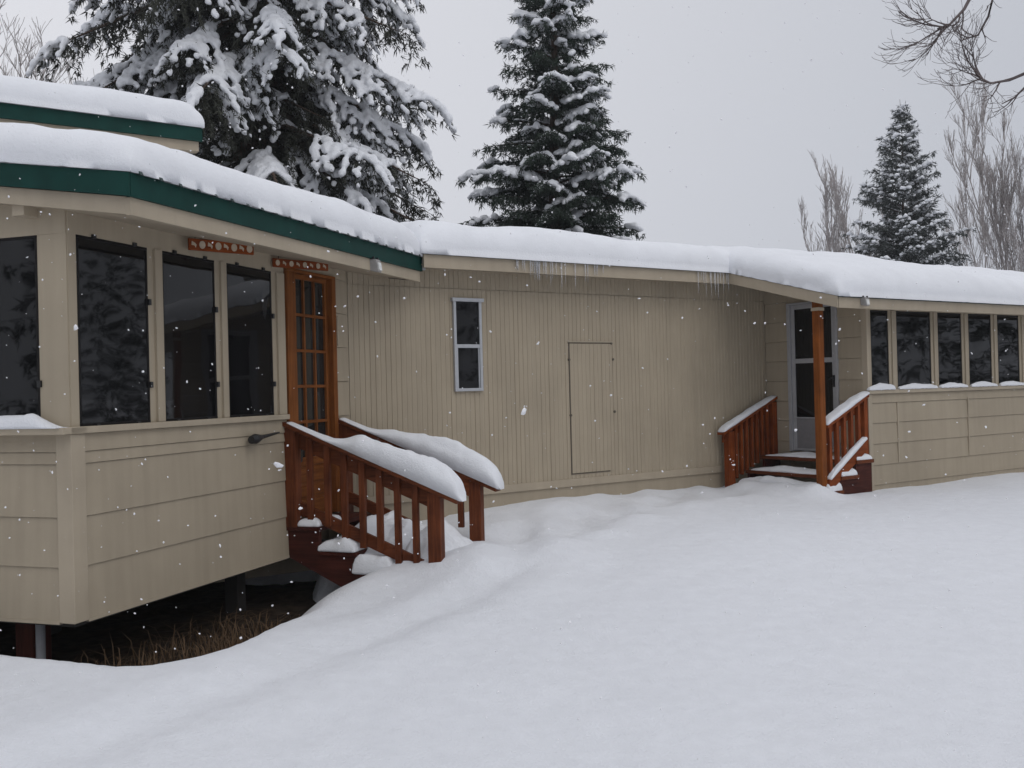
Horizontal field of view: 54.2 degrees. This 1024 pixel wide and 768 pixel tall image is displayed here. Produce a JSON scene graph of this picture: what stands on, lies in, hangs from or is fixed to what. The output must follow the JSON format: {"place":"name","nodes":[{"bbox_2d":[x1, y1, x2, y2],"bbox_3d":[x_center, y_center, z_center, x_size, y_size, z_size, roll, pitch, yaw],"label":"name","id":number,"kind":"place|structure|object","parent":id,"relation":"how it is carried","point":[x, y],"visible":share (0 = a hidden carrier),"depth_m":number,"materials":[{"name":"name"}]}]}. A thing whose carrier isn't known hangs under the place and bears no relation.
{"place":"outdoors","nodes":[
{"label":"outdoors","id":0,"kind":"place"},
{"bbox_2d":[0,581,316,666],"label":"soil","id":1,"kind":"structure","parent":0,"point":[70,644],"depth_m":7.91,"materials":[{"name":"brown soil"}]},
{"bbox_2d":[73,603,300,666],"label":"dry grass","id":2,"kind":"structure","parent":0,"point":[224,643],"depth_m":6.84,"materials":[{"name":"brown plant"}]},
{"bbox_2d":[0,0,1018,761],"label":"falling snow","id":3,"kind":"structure","parent":0,"point":[276,464],"depth_m":2.85,"materials":[{"name":"white snow"}]},
{"bbox_2d":[0,472,1023,767],"bbox_3d":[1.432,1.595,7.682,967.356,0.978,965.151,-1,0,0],"label":"ground","id":4,"kind":"structure","parent":0,"point":[884,656],"depth_m":5.52,"materials":[{"name":"white snow"}]},
{"bbox_2d":[0,0,219,164],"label":"bare tree","id":5,"kind":"object","parent":4,"relation":"on","point":[29,59],"visible":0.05,"depth_m":26.97,"materials":[{"name":"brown plant"}]},
{"bbox_2d":[0,163,424,659],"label":"house extension","id":6,"kind":"object","parent":4,"relation":"on","point":[284,337],"visible":0.73,"depth_m":6.55,"materials":[{"name":"beige paint"}]},
{"bbox_2d":[0,235,41,416],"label":"window","id":7,"kind":"structure","parent":6,"relation":"in","point":[19,330],"depth_m":6.09,"materials":[{"name":"black glass"}]},
{"bbox_2d":[0,413,66,428],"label":"sill snow","id":8,"kind":"structure","parent":6,"relation":"on","point":[31,421],"depth_m":5.95,"materials":[{"name":"white snow"}]},
{"bbox_2d":[76,234,153,426],"bbox_3d":[-2.534,-0.326,6.364,0.064,1.193,0.663,-2,0,18],"label":"window","id":9,"kind":"structure","parent":6,"relation":"in","point":[112,359],"depth_m":6.33,"materials":[{"name":"black glass"}]},
{"bbox_2d":[162,250,219,420],"bbox_3d":[-2.289,-0.328,7.096,0.064,1.193,0.616,-2,0,18],"label":"window","id":10,"kind":"structure","parent":6,"relation":"in","point":[189,349],"depth_m":7.08,"materials":[{"name":"black glass"}]},
{"bbox_2d":[0,122,422,256],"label":"roof snow","id":11,"kind":"structure","parent":6,"relation":"on","point":[27,144],"depth_m":6.11,"materials":[{"name":"white snow"}]},
{"bbox_2d":[188,238,253,254],"bbox_3d":[-2.082,-0.999,7.171,0.500,0.112,0.026,-1,0,-43],"label":"wooden plaque","id":12,"kind":"object","parent":6,"relation":"hanging from","point":[209,245],"visible":0.86,"depth_m":7.14,"materials":[{"name":"red wood"}]},
{"bbox_2d":[226,262,275,417],"bbox_3d":[-2.051,-0.331,7.812,0.064,1.193,0.642,-2,0,18],"label":"window","id":13,"kind":"structure","parent":6,"relation":"in","point":[250,344],"depth_m":7.79,"materials":[{"name":"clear glass"}]},
{"bbox_2d":[248,432,279,443],"bbox_3d":[-1.965,0.424,7.863,0.110,0.080,0.439,-1,0,10],"label":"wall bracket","id":14,"kind":"object","parent":6,"relation":"attached to","point":[255,438],"depth_m":7.69,"materials":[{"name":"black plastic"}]},
{"bbox_2d":[272,256,327,270],"bbox_3d":[-1.746,-1.001,8.272,0.530,0.100,0.026,-1,0,-45],"label":"wooden plaque","id":15,"kind":"object","parent":6,"relation":"hanging from","point":[293,264],"visible":0.92,"depth_m":8.25,"materials":[{"name":"red wood"}]},
{"bbox_2d":[295,274,329,516],"bbox_3d":[-1.742,0.098,8.713,0.095,2.076,0.628,-2,0,18],"label":"door","id":16,"kind":"structure","parent":6,"relation":"in","point":[311,326],"depth_m":8.78,"materials":[{"name":"orange wood"}]},
{"bbox_2d":[370,256,381,272],"bbox_3d":[-1.162,-1.015,8.526,0.100,0.134,0.105,-2,0,18],"label":"outdoor light","id":17,"kind":"object","parent":6,"relation":"attached to","point":[375,265],"visible":0.98,"depth_m":8.49,"materials":[{"name":"white plastic"}]},
{"bbox_2d":[25,0,458,222],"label":"spruce tree","id":18,"kind":"object","parent":4,"relation":"on","point":[294,130],"visible":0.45,"depth_m":15.67,"materials":[{"name":"green plant"}]},
{"bbox_2d":[282,419,499,586],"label":"wooden stairs","id":19,"kind":"structure","parent":4,"relation":"on","point":[335,567],"depth_m":8.12,"materials":[{"name":"red wood"}]},
{"bbox_2d":[298,515,341,526],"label":"snow","id":20,"kind":"structure","parent":19,"relation":"on","point":[304,522],"depth_m":8.17,"materials":[{"name":"white snow"}]},
{"bbox_2d":[318,510,393,552],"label":"snow","id":21,"kind":"structure","parent":19,"relation":"on","point":[348,545],"depth_m":8.10,"materials":[{"name":"white snow"}]},
{"bbox_2d":[287,422,465,501],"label":"rail snow","id":22,"kind":"structure","parent":19,"relation":"on","point":[433,473],"depth_m":7.85,"materials":[{"name":"white snow"}]},
{"bbox_2d":[352,518,426,574],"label":"snow","id":23,"kind":"structure","parent":19,"relation":"on","point":[369,560],"depth_m":8.03,"materials":[{"name":"white snow"}]},
{"bbox_2d":[339,418,503,489],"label":"rail snow","id":24,"kind":"structure","parent":19,"relation":"on","point":[444,450],"depth_m":8.72,"materials":[{"name":"white snow"}]},
{"bbox_2d":[403,519,472,561],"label":"snow","id":25,"kind":"structure","parent":19,"relation":"on","point":[454,538],"depth_m":8.23,"materials":[{"name":"white snow"}]},
{"bbox_2d":[215,253,859,582],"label":"house","id":26,"kind":"structure","parent":4,"relation":"on","point":[558,437],"depth_m":10.67,"materials":[{"name":"beige wood"}]},
{"bbox_2d":[0,102,202,152],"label":"raised roof section","id":27,"kind":"object","parent":26,"relation":"on","point":[187,139],"visible":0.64,"depth_m":9.04,"materials":[{"name":"green paint"}]},
{"bbox_2d":[0,75,204,127],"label":"roof snow","id":28,"kind":"structure","parent":27,"relation":"on","point":[75,98],"depth_m":8.97,"materials":[{"name":"white snow"}]},
{"bbox_2d":[450,297,483,391],"bbox_3d":[-0.438,-0.395,10.031,0.370,0.933,0.044,-1,0,-34],"label":"window","id":29,"kind":"structure","parent":26,"relation":"in","point":[466,312],"depth_m":10.04,"materials":[{"name":"glass"}]},
{"bbox_2d":[574,263,575,288],"bbox_3d":[0.659,-1.128,10.424,0.017,0.268,0.018,-1,0,0],"label":"icicle","id":30,"kind":"object","parent":26,"relation":"hanging from","point":[575,274],"visible":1,"depth_m":10.42,"materials":[{"name":"white"}]},
{"bbox_2d":[400,220,1023,304],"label":"roof snow","id":31,"kind":"structure","parent":26,"relation":"on","point":[838,273],"depth_m":10.98,"materials":[{"name":"white snow"}]},
{"bbox_2d":[717,272,718,298],"bbox_3d":[2.390,-1.135,11.600,0.015,0.326,0.018,-1,0,0],"label":"icicle","id":32,"kind":"object","parent":26,"relation":"hanging from","point":[718,284],"visible":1,"depth_m":11.60,"materials":[{"name":"white"}]},
{"bbox_2d":[455,0,646,240],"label":"spruce tree","id":33,"kind":"object","parent":4,"relation":"on","point":[572,132],"visible":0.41,"depth_m":19.95,"materials":[{"name":"green plant"}]},
{"bbox_2d":[717,395,873,493],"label":"wooden stairs","id":34,"kind":"structure","parent":4,"relation":"on","point":[765,426],"depth_m":11.85,"materials":[{"name":"red wood"}]},
{"bbox_2d":[718,395,775,431],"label":"rail snow","id":35,"kind":"structure","parent":34,"relation":"on","point":[734,421],"depth_m":12.03,"materials":[{"name":"white snow"}]},
{"bbox_2d":[738,475,841,490],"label":"snow","id":36,"kind":"structure","parent":34,"relation":"on","point":[773,479],"depth_m":11.39,"materials":[{"name":"white snow"}]},
{"bbox_2d":[751,465,857,476],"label":"snow","id":37,"kind":"structure","parent":34,"relation":"on","point":[797,470],"depth_m":11.51,"materials":[{"name":"white snow"}]},
{"bbox_2d":[765,452,871,459],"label":"snow","id":38,"kind":"structure","parent":34,"relation":"on","point":[813,455],"depth_m":11.72,"materials":[{"name":"white snow"}]},
{"bbox_2d":[827,437,867,479],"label":"rail snow","id":39,"kind":"structure","parent":34,"relation":"on","point":[846,458],"depth_m":10.98,"materials":[{"name":"white snow"}]},
{"bbox_2d":[826,391,869,424],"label":"rail snow","id":40,"kind":"structure","parent":34,"relation":"on","point":[841,409],"depth_m":11.04,"materials":[{"name":"white snow"}]},
{"bbox_2d":[798,151,891,256],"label":"poplar tree","id":41,"kind":"object","parent":4,"relation":"on","point":[840,216],"visible":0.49,"depth_m":41.59,"materials":[{"name":"grey plant"}]},
{"bbox_2d":[729,273,1023,490],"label":"porch wing","id":42,"kind":"structure","parent":4,"relation":"on","point":[810,364],"depth_m":11.97,"materials":[{"name":"beige wood"}]},
{"bbox_2d":[790,304,835,451],"bbox_3d":[3.567,-0.078,11.873,0.099,1.757,0.641,-1,0,-34],"label":"door","id":43,"kind":"structure","parent":42,"relation":"in","point":[801,315],"depth_m":11.98,"materials":[{"name":"white glass"}]},
{"bbox_2d":[860,296,869,305],"bbox_3d":[3.766,-0.885,10.663,0.087,0.111,0.088,-1,0,-34],"label":"outdoor light","id":44,"kind":"object","parent":42,"relation":"attached to","point":[864,301],"visible":1,"depth_m":10.64,"materials":[{"name":"white plastic"}]},
{"bbox_2d":[870,310,888,385],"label":"window","id":45,"kind":"structure","parent":42,"relation":"in","point":[878,318],"depth_m":11.43,"materials":[{"name":"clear glass"}]},
{"bbox_2d":[867,383,895,389],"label":"sill snow","id":46,"kind":"structure","parent":42,"relation":"on","point":[881,386],"depth_m":11.36,"materials":[{"name":"white snow"}]},
{"bbox_2d":[896,311,930,386],"bbox_3d":[4.723,-0.400,11.807,0.670,0.907,0.050,-1,0,-34],"label":"window","id":47,"kind":"structure","parent":42,"relation":"in","point":[912,328],"depth_m":11.79,"materials":[{"name":"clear glass"}]},
{"bbox_2d":[897,383,937,388],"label":"sill snow","id":48,"kind":"structure","parent":42,"relation":"on","point":[915,386],"depth_m":11.73,"materials":[{"name":"white snow"}]},
{"bbox_2d":[937,313,961,384],"bbox_3d":[5.326,-0.413,12.217,0.500,0.907,0.050,-1,0,-34],"label":"window","id":49,"kind":"structure","parent":42,"relation":"in","point":[948,324],"depth_m":12.20,"materials":[{"name":"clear glass"}]},
{"bbox_2d":[938,382,967,387],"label":"sill snow","id":50,"kind":"structure","parent":42,"relation":"on","point":[951,384],"depth_m":12.13,"materials":[{"name":"white snow"}]},
{"bbox_2d":[968,314,991,384],"bbox_3d":[5.865,-0.424,12.584,0.505,0.907,0.050,-1,0,-34],"label":"window","id":51,"kind":"structure","parent":42,"relation":"in","point":[979,332],"depth_m":12.57,"materials":[{"name":"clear glass"}]},
{"bbox_2d":[969,381,997,386],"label":"sill snow","id":52,"kind":"structure","parent":42,"relation":"on","point":[981,384],"depth_m":12.51,"materials":[{"name":"white snow"}]},
{"bbox_2d":[997,315,1019,382],"bbox_3d":[6.403,-0.436,12.949,0.505,0.907,0.050,-1,0,-34],"label":"window","id":53,"kind":"structure","parent":42,"relation":"in","point":[1007,329],"depth_m":12.94,"materials":[{"name":"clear glass"}]},
{"bbox_2d":[998,381,1023,385],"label":"sill snow","id":54,"kind":"structure","parent":42,"relation":"on","point":[1009,383],"depth_m":12.87,"materials":[{"name":"white snow"}]},
{"bbox_2d":[840,101,976,265],"bbox_3d":[12.998,-3.765,32.364,7.110,11.013,6.082,-1,0,14],"label":"spruce tree","id":55,"kind":"object","parent":4,"relation":"on","point":[917,240],"visible":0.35,"depth_m":32.11,"materials":[{"name":"green plant"}]},
{"bbox_2d":[872,0,1023,124],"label":"bare tree","id":56,"kind":"object","parent":4,"relation":"on","point":[942,29],"visible":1,"depth_m":8.08,"materials":[{"name":"brown plant"}]},
{"bbox_2d":[939,68,1023,271],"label":"poplar tree","id":57,"kind":"object","parent":4,"relation":"on","point":[1002,199],"visible":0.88,"depth_m":40.97,"materials":[{"name":"grey plant"}]},
{"bbox_2d":[0,0,1023,271],"label":"sky","id":58,"kind":"structure","parent":0,"point":[750,161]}
]}

